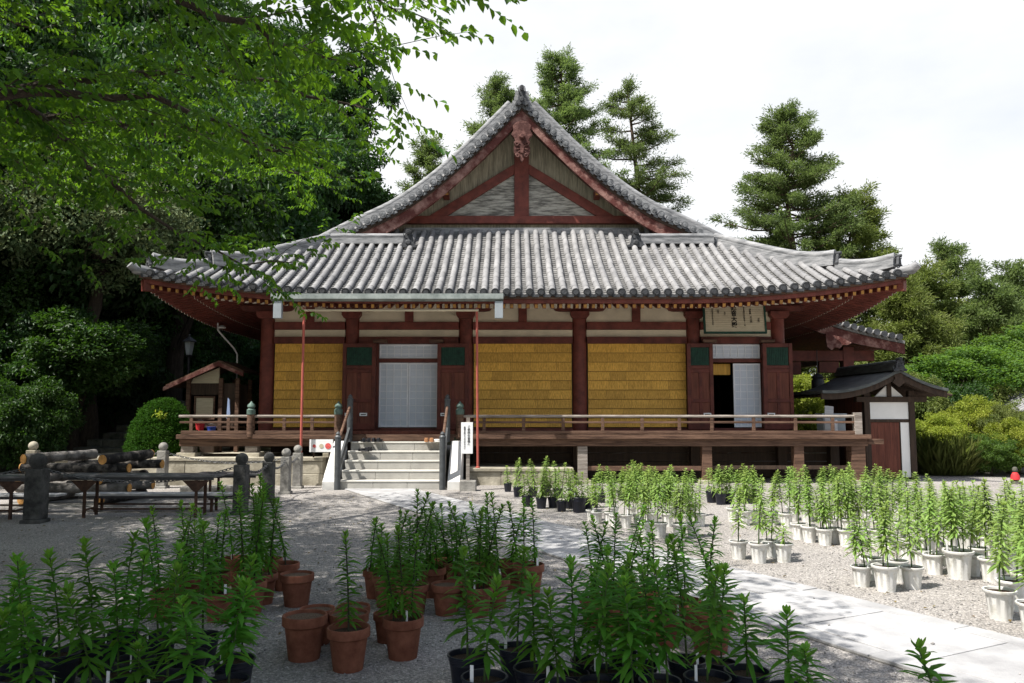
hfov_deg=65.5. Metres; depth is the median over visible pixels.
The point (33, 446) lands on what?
chain post
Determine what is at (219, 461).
iron chain
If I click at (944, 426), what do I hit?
bush
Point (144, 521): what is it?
potted lily
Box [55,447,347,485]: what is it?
stone terrace
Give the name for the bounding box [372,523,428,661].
potted lily
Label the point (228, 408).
hanging cloth
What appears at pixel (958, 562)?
potted lily
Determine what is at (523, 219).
temple hall
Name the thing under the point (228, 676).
potted lily
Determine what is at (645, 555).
potted lily
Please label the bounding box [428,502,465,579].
potted lily
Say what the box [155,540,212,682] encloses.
potted lily
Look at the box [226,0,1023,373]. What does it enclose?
sky
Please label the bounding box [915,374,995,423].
bush
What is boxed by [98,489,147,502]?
log
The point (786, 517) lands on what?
potted lily
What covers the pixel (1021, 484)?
potted lily
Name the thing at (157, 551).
potted lily
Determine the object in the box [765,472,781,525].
potted lily
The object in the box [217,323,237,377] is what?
bent pipe lamp
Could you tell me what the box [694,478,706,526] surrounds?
potted lily
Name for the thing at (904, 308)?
conifer
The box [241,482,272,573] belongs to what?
potted lily
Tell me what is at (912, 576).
potted lily
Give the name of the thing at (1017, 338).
broadleaf tree
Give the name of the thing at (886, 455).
plank door
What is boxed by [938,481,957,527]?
potted lily
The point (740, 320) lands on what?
sign board
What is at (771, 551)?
potted lily
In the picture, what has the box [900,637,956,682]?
potted lily
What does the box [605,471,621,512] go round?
potted lily
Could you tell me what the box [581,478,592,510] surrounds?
potted lily
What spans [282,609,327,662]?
soil filled pot
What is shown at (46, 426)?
shrub
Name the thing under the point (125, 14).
evergreen tree
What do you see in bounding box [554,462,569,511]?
potted lily
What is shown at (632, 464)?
potted lily
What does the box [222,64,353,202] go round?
evergreen tree
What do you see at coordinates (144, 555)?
potted lily
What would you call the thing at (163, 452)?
chain post
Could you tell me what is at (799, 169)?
conifer
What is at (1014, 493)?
potted lily
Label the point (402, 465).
stone stairs
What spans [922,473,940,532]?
potted lily
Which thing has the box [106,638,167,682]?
potted lily
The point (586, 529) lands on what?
potted lily
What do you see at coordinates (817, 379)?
hanging lantern
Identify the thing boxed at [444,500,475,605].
potted lily
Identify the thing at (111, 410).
shrub
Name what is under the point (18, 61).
evergreen tree
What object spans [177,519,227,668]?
potted lily
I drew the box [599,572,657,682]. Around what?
potted lily
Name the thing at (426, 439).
pair of shoes
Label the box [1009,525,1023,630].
potted lily
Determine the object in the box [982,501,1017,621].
potted lily
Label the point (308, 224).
evergreen tree
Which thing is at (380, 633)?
potted lily
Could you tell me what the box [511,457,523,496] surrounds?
potted lily
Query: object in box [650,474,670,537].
potted lily
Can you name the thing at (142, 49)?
evergreen tree
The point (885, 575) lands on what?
potted lily
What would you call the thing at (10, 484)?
folding table
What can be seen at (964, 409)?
bush
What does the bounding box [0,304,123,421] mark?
shrub
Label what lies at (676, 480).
potted lily
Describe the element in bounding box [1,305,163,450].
broadleaf tree
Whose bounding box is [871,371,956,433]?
bush
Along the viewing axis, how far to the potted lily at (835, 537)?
9.40 m
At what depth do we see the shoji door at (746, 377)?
18.58 m
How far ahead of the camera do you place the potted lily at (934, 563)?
7.61 m
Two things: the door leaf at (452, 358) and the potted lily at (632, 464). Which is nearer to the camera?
the potted lily at (632, 464)
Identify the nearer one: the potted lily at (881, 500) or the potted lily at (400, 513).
the potted lily at (400, 513)
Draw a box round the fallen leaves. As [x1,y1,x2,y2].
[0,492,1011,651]
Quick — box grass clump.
[916,432,997,475]
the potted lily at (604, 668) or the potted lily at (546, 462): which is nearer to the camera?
the potted lily at (604, 668)
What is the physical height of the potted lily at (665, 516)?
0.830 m
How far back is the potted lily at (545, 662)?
4.01 m
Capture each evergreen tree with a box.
[0,0,128,88]
[0,19,79,181]
[0,101,210,319]
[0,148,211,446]
[2,9,139,86]
[20,51,200,168]
[50,0,138,30]
[72,2,241,117]
[82,137,285,399]
[86,0,250,62]
[130,0,285,42]
[134,14,281,88]
[165,76,349,370]
[198,13,339,112]
[213,90,356,354]
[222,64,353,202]
[266,14,334,79]
[281,28,401,146]
[317,130,394,226]
[325,110,389,222]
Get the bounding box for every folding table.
[0,474,24,519]
[63,473,226,517]
[198,472,260,499]
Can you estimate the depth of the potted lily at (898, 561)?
7.28 m
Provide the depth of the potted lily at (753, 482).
10.98 m
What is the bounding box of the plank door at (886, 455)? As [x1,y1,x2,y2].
[871,422,900,476]
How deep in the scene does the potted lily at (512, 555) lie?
6.99 m
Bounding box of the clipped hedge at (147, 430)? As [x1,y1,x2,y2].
[122,397,200,456]
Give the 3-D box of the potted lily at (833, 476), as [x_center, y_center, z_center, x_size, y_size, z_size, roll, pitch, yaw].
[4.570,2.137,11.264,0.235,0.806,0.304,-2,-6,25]
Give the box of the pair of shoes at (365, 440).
[360,438,370,441]
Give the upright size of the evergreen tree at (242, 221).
9.604 m
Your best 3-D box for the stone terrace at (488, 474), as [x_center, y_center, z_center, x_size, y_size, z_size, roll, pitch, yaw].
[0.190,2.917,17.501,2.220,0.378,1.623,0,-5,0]
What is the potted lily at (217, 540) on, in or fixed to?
on the gravel ground
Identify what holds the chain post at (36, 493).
on the gravel ground
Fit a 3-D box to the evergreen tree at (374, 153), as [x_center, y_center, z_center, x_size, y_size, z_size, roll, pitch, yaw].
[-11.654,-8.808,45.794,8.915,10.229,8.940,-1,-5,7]
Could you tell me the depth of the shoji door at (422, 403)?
18.61 m
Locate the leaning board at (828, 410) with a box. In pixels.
[824,406,833,430]
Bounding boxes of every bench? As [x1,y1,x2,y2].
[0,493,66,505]
[75,492,232,511]
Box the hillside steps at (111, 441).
[54,400,185,462]
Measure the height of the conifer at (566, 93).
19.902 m
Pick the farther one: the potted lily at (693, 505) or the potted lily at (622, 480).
the potted lily at (622, 480)
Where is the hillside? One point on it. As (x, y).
(126, 418)
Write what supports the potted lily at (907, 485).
on the gravel ground
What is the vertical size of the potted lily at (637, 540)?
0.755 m
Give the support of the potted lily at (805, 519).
on the gravel ground
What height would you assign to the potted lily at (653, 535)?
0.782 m
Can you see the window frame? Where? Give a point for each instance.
(203, 405)
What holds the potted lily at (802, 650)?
on the gravel ground
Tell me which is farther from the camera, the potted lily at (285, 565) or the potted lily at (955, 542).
the potted lily at (955, 542)
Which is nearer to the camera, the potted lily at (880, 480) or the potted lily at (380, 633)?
the potted lily at (380, 633)
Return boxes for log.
[15,483,131,492]
[17,493,78,503]
[19,463,131,472]
[20,449,97,463]
[23,472,83,483]
[50,480,154,488]
[67,459,164,468]
[98,449,154,464]
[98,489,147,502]
[99,469,148,484]
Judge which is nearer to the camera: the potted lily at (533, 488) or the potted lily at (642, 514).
the potted lily at (642, 514)
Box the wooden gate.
[794,357,951,479]
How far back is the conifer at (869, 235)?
40.27 m
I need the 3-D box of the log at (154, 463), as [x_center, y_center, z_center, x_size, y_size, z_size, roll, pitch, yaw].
[-6.956,2.160,13.995,1.665,0.187,0.179,0,-5,2]
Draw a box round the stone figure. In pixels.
[1010,467,1019,483]
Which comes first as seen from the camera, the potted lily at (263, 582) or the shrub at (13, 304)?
the potted lily at (263, 582)
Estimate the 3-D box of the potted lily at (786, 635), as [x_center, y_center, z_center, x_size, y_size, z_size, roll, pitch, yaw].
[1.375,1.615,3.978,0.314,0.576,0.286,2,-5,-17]
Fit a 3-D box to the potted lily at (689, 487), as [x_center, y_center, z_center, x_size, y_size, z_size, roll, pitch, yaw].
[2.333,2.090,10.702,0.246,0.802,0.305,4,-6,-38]
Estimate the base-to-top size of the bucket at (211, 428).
0.315 m
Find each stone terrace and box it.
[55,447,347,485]
[470,464,573,484]
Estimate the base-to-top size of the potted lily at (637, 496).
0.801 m
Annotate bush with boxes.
[793,372,827,430]
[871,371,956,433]
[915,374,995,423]
[915,411,976,445]
[928,394,1006,438]
[969,432,1023,475]
[976,401,1023,473]
[978,383,1023,407]
[978,416,1023,475]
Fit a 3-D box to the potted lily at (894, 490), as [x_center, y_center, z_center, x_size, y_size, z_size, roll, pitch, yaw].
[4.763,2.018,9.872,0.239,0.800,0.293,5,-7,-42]
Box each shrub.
[0,259,56,361]
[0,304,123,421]
[0,365,17,386]
[0,375,86,473]
[96,307,175,432]
[115,297,217,401]
[163,333,260,446]
[224,366,269,446]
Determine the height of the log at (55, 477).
0.189 m
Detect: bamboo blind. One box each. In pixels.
[273,344,342,426]
[474,344,571,426]
[588,344,686,426]
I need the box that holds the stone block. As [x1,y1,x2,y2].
[180,485,232,491]
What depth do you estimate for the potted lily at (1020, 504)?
6.65 m
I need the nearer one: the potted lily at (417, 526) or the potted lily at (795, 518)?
the potted lily at (417, 526)
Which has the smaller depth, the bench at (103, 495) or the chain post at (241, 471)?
the chain post at (241, 471)
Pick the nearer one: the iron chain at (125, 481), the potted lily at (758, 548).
the potted lily at (758, 548)
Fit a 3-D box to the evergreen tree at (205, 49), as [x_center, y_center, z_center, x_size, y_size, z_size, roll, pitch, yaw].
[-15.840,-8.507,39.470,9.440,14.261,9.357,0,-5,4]
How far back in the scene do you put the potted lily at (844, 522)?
10.14 m
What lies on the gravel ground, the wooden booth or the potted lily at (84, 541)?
the potted lily at (84, 541)
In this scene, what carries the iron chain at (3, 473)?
hanging from the chain post at (36, 493)
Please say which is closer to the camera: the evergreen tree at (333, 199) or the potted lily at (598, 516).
the potted lily at (598, 516)
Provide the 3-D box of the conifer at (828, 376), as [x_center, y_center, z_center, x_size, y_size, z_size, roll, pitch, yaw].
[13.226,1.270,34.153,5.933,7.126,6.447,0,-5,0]
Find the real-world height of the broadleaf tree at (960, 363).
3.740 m
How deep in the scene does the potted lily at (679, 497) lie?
9.71 m
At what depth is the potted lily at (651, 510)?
11.46 m
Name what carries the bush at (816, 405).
on the gravel ground
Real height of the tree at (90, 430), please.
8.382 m
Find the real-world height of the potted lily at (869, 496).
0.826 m
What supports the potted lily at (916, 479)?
on the gravel ground
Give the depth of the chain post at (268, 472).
13.57 m
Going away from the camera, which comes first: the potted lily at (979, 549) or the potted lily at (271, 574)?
the potted lily at (271, 574)
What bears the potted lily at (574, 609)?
on the gravel ground
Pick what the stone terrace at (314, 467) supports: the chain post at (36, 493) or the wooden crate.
the wooden crate
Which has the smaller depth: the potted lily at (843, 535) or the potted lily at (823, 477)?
the potted lily at (843, 535)
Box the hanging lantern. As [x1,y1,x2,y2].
[811,350,824,388]
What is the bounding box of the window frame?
[194,396,214,419]
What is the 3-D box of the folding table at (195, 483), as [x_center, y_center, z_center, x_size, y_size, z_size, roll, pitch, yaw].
[-5.435,2.279,11.821,2.230,0.620,0.450,0,-5,0]
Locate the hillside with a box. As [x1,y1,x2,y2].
[0,198,457,473]
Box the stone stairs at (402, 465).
[322,394,463,489]
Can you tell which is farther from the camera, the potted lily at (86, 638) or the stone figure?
the stone figure
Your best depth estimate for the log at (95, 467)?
13.27 m
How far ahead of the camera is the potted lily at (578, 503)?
12.22 m
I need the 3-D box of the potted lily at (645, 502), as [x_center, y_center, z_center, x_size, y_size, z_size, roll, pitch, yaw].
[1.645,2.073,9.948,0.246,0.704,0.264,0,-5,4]
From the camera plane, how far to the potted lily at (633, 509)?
11.67 m
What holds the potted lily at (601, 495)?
on the gravel ground
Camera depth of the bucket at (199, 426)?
18.82 m
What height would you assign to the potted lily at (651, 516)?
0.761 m
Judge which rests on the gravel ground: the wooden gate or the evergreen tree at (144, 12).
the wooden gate
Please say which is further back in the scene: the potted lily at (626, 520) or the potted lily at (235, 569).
the potted lily at (626, 520)
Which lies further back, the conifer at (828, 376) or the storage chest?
the conifer at (828, 376)
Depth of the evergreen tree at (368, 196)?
42.19 m
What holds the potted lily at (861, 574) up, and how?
on the gravel ground
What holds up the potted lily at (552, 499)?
on the gravel ground
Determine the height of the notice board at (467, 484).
1.450 m
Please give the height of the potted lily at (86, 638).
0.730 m
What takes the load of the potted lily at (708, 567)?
on the gravel ground
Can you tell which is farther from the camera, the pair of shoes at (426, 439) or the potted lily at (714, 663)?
the pair of shoes at (426, 439)
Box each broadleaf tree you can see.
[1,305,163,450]
[904,343,1023,396]
[941,322,1023,382]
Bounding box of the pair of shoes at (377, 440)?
[371,438,382,441]
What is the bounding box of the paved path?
[344,488,1023,682]
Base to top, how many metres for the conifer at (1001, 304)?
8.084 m
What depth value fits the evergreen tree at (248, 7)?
46.16 m
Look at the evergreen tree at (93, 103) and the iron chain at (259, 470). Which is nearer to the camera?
the iron chain at (259, 470)
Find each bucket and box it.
[195,420,204,430]
[207,424,215,430]
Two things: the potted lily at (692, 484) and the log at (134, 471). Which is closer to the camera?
the potted lily at (692, 484)
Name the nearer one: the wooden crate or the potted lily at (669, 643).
the potted lily at (669, 643)
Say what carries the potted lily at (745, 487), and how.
on the gravel ground
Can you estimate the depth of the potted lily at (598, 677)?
4.04 m
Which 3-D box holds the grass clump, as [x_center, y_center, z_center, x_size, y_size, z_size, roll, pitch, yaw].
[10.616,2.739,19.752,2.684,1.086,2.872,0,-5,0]
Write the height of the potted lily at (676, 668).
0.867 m
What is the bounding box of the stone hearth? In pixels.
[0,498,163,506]
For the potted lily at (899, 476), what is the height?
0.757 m
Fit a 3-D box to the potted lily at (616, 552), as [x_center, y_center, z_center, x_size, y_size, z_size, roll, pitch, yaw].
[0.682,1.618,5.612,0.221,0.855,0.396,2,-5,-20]
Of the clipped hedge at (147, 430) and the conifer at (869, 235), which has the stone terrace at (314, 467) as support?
the clipped hedge at (147, 430)
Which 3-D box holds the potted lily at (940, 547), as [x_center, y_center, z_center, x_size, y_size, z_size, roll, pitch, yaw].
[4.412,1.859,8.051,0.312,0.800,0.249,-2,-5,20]
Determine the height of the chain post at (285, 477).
0.871 m
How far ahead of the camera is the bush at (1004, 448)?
18.83 m
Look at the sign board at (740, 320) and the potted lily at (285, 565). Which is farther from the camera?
the sign board at (740, 320)
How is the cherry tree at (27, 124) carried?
on the gravel ground
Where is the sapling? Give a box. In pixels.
[152,408,166,421]
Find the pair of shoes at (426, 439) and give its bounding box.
[424,438,433,441]
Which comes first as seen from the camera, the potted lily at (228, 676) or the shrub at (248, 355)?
the potted lily at (228, 676)
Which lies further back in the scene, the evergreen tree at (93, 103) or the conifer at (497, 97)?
the conifer at (497, 97)
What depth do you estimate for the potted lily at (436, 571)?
6.67 m
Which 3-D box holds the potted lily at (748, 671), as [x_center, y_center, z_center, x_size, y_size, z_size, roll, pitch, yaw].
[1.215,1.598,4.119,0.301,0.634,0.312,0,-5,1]
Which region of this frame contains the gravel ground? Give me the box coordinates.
[0,445,1023,682]
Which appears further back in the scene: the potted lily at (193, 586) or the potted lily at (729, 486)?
the potted lily at (729, 486)
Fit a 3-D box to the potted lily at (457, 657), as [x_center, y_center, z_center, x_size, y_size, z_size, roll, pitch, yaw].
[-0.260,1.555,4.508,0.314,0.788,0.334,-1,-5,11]
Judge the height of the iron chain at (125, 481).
0.255 m
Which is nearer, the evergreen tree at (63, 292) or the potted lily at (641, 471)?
the potted lily at (641, 471)
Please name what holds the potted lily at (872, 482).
on the gravel ground
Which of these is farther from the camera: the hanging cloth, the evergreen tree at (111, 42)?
the evergreen tree at (111, 42)
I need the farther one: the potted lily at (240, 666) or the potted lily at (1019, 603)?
the potted lily at (1019, 603)
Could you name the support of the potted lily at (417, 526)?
on the gravel ground
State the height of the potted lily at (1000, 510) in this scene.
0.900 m
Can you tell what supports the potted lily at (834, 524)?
on the gravel ground
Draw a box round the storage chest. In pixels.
[815,413,846,430]
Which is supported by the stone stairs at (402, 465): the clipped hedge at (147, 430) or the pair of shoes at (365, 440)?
the pair of shoes at (365, 440)
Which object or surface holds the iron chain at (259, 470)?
hanging from the chain post at (241, 471)
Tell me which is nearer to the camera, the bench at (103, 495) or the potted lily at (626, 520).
the potted lily at (626, 520)
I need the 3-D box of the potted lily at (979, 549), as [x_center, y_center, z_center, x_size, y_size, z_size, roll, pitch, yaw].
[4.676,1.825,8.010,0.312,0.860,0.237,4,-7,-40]
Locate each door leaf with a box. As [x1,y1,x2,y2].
[342,343,375,429]
[437,343,468,429]
[686,343,714,429]
[762,343,793,429]
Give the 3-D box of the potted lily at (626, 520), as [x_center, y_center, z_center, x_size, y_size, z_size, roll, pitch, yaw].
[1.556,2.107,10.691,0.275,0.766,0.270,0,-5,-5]
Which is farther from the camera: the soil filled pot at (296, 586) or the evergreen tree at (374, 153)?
the evergreen tree at (374, 153)
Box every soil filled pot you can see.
[279,570,313,607]
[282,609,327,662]
[299,604,335,645]
[328,608,368,624]
[336,602,369,612]
[431,580,462,616]
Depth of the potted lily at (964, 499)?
9.71 m
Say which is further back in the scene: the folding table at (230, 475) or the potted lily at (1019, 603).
the folding table at (230, 475)
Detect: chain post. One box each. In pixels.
[19,453,50,523]
[26,441,39,453]
[154,442,169,488]
[230,453,249,514]
[262,452,275,502]
[278,448,292,493]
[291,445,303,488]
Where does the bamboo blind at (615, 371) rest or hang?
attached to the temple hall
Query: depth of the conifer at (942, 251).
40.17 m
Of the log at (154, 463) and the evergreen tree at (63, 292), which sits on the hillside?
the evergreen tree at (63, 292)
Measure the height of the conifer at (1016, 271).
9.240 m
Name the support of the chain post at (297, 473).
on the gravel ground
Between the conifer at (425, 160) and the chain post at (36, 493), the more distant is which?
the conifer at (425, 160)
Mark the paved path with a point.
(886, 633)
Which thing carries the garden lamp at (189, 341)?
on the gravel ground
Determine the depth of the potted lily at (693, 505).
9.84 m
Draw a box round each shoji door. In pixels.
[379,363,408,426]
[408,363,436,426]
[733,364,761,426]
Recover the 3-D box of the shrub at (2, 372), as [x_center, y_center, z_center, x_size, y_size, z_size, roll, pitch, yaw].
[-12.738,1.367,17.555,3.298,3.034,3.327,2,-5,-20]
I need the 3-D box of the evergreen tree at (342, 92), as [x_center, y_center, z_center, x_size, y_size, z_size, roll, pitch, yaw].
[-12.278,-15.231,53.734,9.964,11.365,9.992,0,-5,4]
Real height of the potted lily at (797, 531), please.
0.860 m
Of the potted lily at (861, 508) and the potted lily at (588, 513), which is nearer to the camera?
the potted lily at (861, 508)
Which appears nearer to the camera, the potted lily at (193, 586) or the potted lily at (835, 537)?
the potted lily at (193, 586)
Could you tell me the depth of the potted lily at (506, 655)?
4.56 m
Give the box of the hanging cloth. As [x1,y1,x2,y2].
[227,398,230,414]
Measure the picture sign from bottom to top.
0.374 m
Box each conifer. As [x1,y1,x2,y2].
[393,132,447,196]
[453,71,517,150]
[529,41,630,177]
[586,73,707,224]
[709,97,878,391]
[793,313,866,412]
[800,178,932,371]
[854,272,975,418]
[878,254,1012,361]
[926,232,994,305]
[948,269,1023,371]
[985,256,1023,332]
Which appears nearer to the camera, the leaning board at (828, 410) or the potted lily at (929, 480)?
the potted lily at (929, 480)
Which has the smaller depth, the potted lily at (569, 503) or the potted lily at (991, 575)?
the potted lily at (991, 575)
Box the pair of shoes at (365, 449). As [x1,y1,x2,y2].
[358,447,371,450]
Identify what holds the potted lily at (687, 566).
on the gravel ground
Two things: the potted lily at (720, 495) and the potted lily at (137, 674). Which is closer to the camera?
the potted lily at (137, 674)
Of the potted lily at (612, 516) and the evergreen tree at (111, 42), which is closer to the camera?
the potted lily at (612, 516)
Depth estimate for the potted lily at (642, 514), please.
6.23 m
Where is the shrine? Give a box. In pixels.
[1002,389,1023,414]
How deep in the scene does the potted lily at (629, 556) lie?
4.55 m
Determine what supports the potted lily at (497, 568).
on the gravel ground
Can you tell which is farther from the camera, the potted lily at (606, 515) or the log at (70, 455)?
the log at (70, 455)
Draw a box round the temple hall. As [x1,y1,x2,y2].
[127,85,920,483]
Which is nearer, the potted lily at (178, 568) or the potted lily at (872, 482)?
the potted lily at (178, 568)
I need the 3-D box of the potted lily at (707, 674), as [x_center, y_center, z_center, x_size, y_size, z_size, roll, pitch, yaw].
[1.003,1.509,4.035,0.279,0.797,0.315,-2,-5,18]
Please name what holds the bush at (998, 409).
on the hillside
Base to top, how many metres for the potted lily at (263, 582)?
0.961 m
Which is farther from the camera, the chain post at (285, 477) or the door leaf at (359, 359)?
the door leaf at (359, 359)
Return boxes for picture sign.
[309,439,332,456]
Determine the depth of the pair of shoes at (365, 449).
16.51 m
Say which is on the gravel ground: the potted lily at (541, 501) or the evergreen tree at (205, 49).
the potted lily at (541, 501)
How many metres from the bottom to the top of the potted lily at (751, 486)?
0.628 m
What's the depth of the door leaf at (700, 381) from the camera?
18.30 m
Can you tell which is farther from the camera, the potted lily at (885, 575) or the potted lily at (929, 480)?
the potted lily at (929, 480)
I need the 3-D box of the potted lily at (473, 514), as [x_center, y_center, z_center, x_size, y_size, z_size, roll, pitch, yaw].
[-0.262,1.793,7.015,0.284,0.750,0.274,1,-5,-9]
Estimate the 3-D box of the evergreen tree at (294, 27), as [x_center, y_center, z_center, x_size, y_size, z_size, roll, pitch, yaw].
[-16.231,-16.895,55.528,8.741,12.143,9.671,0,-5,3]
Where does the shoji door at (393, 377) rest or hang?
in the temple hall
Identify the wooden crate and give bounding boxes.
[199,446,218,452]
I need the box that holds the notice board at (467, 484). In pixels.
[460,418,476,490]
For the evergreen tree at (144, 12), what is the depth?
40.27 m
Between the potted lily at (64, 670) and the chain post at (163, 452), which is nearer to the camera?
the potted lily at (64, 670)
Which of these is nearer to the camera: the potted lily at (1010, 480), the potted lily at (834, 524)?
the potted lily at (1010, 480)
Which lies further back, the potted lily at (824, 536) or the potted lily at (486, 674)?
the potted lily at (824, 536)
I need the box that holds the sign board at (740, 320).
[702,306,766,333]
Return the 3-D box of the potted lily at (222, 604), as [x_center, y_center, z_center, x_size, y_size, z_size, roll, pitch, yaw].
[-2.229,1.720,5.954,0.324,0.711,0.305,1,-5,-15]
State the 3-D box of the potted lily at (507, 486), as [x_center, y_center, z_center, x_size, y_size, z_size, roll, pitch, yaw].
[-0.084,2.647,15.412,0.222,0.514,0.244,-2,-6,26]
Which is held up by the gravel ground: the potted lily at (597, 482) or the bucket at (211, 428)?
the potted lily at (597, 482)
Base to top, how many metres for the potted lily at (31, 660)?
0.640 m
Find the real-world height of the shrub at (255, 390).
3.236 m
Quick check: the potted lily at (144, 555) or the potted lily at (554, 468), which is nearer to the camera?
the potted lily at (144, 555)
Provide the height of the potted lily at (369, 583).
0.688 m
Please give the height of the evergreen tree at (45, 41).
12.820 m
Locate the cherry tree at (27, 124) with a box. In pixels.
[0,0,528,321]
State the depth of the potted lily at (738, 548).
8.37 m
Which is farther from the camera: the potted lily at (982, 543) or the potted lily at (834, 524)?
the potted lily at (834, 524)
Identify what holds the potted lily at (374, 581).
on the gravel ground
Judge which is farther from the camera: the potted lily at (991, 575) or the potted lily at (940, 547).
the potted lily at (940, 547)
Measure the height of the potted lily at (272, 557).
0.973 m
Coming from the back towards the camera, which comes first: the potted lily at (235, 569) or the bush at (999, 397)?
the bush at (999, 397)
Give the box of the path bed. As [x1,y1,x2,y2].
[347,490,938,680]
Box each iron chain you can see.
[0,468,25,474]
[48,467,233,483]
[167,452,292,463]
[250,464,267,472]
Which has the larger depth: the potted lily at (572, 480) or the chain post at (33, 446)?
the chain post at (33, 446)
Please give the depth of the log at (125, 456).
13.51 m
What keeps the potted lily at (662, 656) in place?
on the gravel ground
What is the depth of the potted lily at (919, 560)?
7.92 m
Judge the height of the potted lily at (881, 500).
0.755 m
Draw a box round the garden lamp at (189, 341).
[182,334,196,374]
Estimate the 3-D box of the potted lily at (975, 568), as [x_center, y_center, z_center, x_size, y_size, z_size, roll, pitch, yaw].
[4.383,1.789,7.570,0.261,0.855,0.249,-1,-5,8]
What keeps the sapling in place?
on the stone terrace at (314, 467)
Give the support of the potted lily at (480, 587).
on the gravel ground
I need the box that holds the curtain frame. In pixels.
[300,307,479,467]
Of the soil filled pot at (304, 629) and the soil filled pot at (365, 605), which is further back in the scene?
the soil filled pot at (365, 605)
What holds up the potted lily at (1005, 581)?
on the gravel ground
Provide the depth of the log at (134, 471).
13.77 m
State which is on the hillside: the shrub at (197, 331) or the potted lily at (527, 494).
the shrub at (197, 331)
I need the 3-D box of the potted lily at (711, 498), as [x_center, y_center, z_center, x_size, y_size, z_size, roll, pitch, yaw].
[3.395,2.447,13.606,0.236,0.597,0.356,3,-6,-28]
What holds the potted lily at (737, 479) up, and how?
on the gravel ground
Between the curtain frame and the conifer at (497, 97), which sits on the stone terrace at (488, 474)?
the curtain frame
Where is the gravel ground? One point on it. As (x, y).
(273, 658)
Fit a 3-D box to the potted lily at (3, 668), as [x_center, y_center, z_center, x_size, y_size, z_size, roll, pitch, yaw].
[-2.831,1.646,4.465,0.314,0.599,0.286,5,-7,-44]
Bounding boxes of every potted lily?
[0,551,53,682]
[0,579,35,672]
[0,601,60,682]
[0,606,25,680]
[5,560,55,667]
[30,546,86,682]
[44,579,116,682]
[61,536,113,677]
[85,559,149,682]
[102,529,148,665]
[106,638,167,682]
[113,549,164,682]
[125,516,177,670]
[140,560,198,682]
[143,505,193,618]
[152,594,217,682]
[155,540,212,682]
[170,499,205,608]
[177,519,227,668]
[191,507,235,589]
[193,524,235,622]
[203,575,267,682]
[207,553,275,682]
[215,481,251,585]
[229,490,270,615]
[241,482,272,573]
[243,483,284,605]
[254,476,282,565]
[257,472,299,591]
[327,529,369,673]
[360,516,389,599]
[370,509,411,607]
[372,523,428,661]
[373,532,400,643]
[390,508,420,575]
[397,488,437,614]
[419,508,445,598]
[427,501,453,563]
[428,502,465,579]
[441,544,487,682]
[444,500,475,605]
[458,504,507,617]
[461,573,518,682]
[468,501,495,577]
[477,491,509,609]
[494,544,543,682]
[499,501,525,589]
[503,465,511,491]
[509,569,560,682]
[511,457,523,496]
[511,497,544,595]
[520,470,534,506]
[522,586,582,682]
[526,459,537,496]
[534,463,548,508]
[540,456,552,495]
[545,469,562,507]
[546,554,598,680]
[551,461,563,496]
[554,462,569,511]
[562,468,574,508]
[566,469,577,497]
[568,560,608,673]
[571,471,587,512]
[576,520,611,627]
[576,558,624,682]
[579,543,632,682]
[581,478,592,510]
[585,474,598,520]
[587,482,602,523]
[588,473,601,507]
[589,511,627,634]
[595,464,605,502]
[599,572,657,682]
[602,552,652,682]
[603,466,620,526]
[603,479,615,523]
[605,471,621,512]
[612,504,646,588]
[612,519,649,629]
[612,565,658,682]
[616,467,627,500]
[618,470,636,527]
[620,558,694,682]
[621,464,636,517]
[627,460,640,499]
[630,466,642,525]
[633,533,659,616]
[635,480,651,536]
[636,463,652,500]
[639,469,653,519]
[640,519,665,629]
[643,469,661,521]
[647,466,658,499]
[649,526,688,647]
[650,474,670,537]
[659,533,706,682]
[660,464,675,526]
[665,466,680,517]
[667,477,690,539]
[672,513,701,633]
[679,468,693,522]
[682,484,703,537]
[683,561,736,682]
[685,470,698,516]
[686,512,733,655]
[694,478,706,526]
[696,562,742,671]
[704,468,717,502]
[711,464,728,504]
[721,592,778,682]
[722,464,736,503]
[726,481,739,521]
[729,487,748,559]
[734,463,748,502]
[736,471,752,525]
[741,466,757,503]
[747,465,766,524]
[748,477,769,563]
[757,496,779,557]
[757,604,818,682]
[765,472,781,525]
[772,467,796,527]
[772,522,793,562]
[778,640,835,682]
[784,466,799,520]
[790,468,806,539]
[797,464,813,521]
[799,475,817,542]
[809,489,833,545]
[814,466,828,521]
[818,469,843,526]
[824,472,846,543]
[827,464,841,521]
[828,470,856,546]
[839,464,858,527]
[843,462,858,518]
[843,511,874,587]
[845,478,867,544]
[854,466,871,534]
[855,518,881,580]
[857,463,878,523]
[860,474,883,546]
[871,469,889,528]
[871,499,900,592]
[872,483,898,550]
[877,466,893,524]
[884,472,905,537]
[886,509,908,582]
[893,470,909,520]
[896,491,916,560]
[896,510,924,589]
[898,471,920,538]
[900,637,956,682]
[907,496,933,568]
[909,472,924,522]
[912,488,941,551]
[916,488,950,574]
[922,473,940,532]
[922,479,940,545]
[934,486,962,566]
[937,480,959,545]
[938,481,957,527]
[939,482,974,580]
[951,480,974,548]
[959,481,974,532]
[961,485,986,576]
[965,480,989,555]
[966,477,994,554]
[974,479,1006,582]
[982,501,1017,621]
[986,503,1023,611]
[990,479,1015,548]
[991,477,1015,571]
[1003,480,1023,552]
[1004,492,1023,576]
[1006,491,1021,568]
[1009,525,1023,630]
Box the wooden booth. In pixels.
[163,360,259,451]
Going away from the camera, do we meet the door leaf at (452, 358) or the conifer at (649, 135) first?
the door leaf at (452, 358)
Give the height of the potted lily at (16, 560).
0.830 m

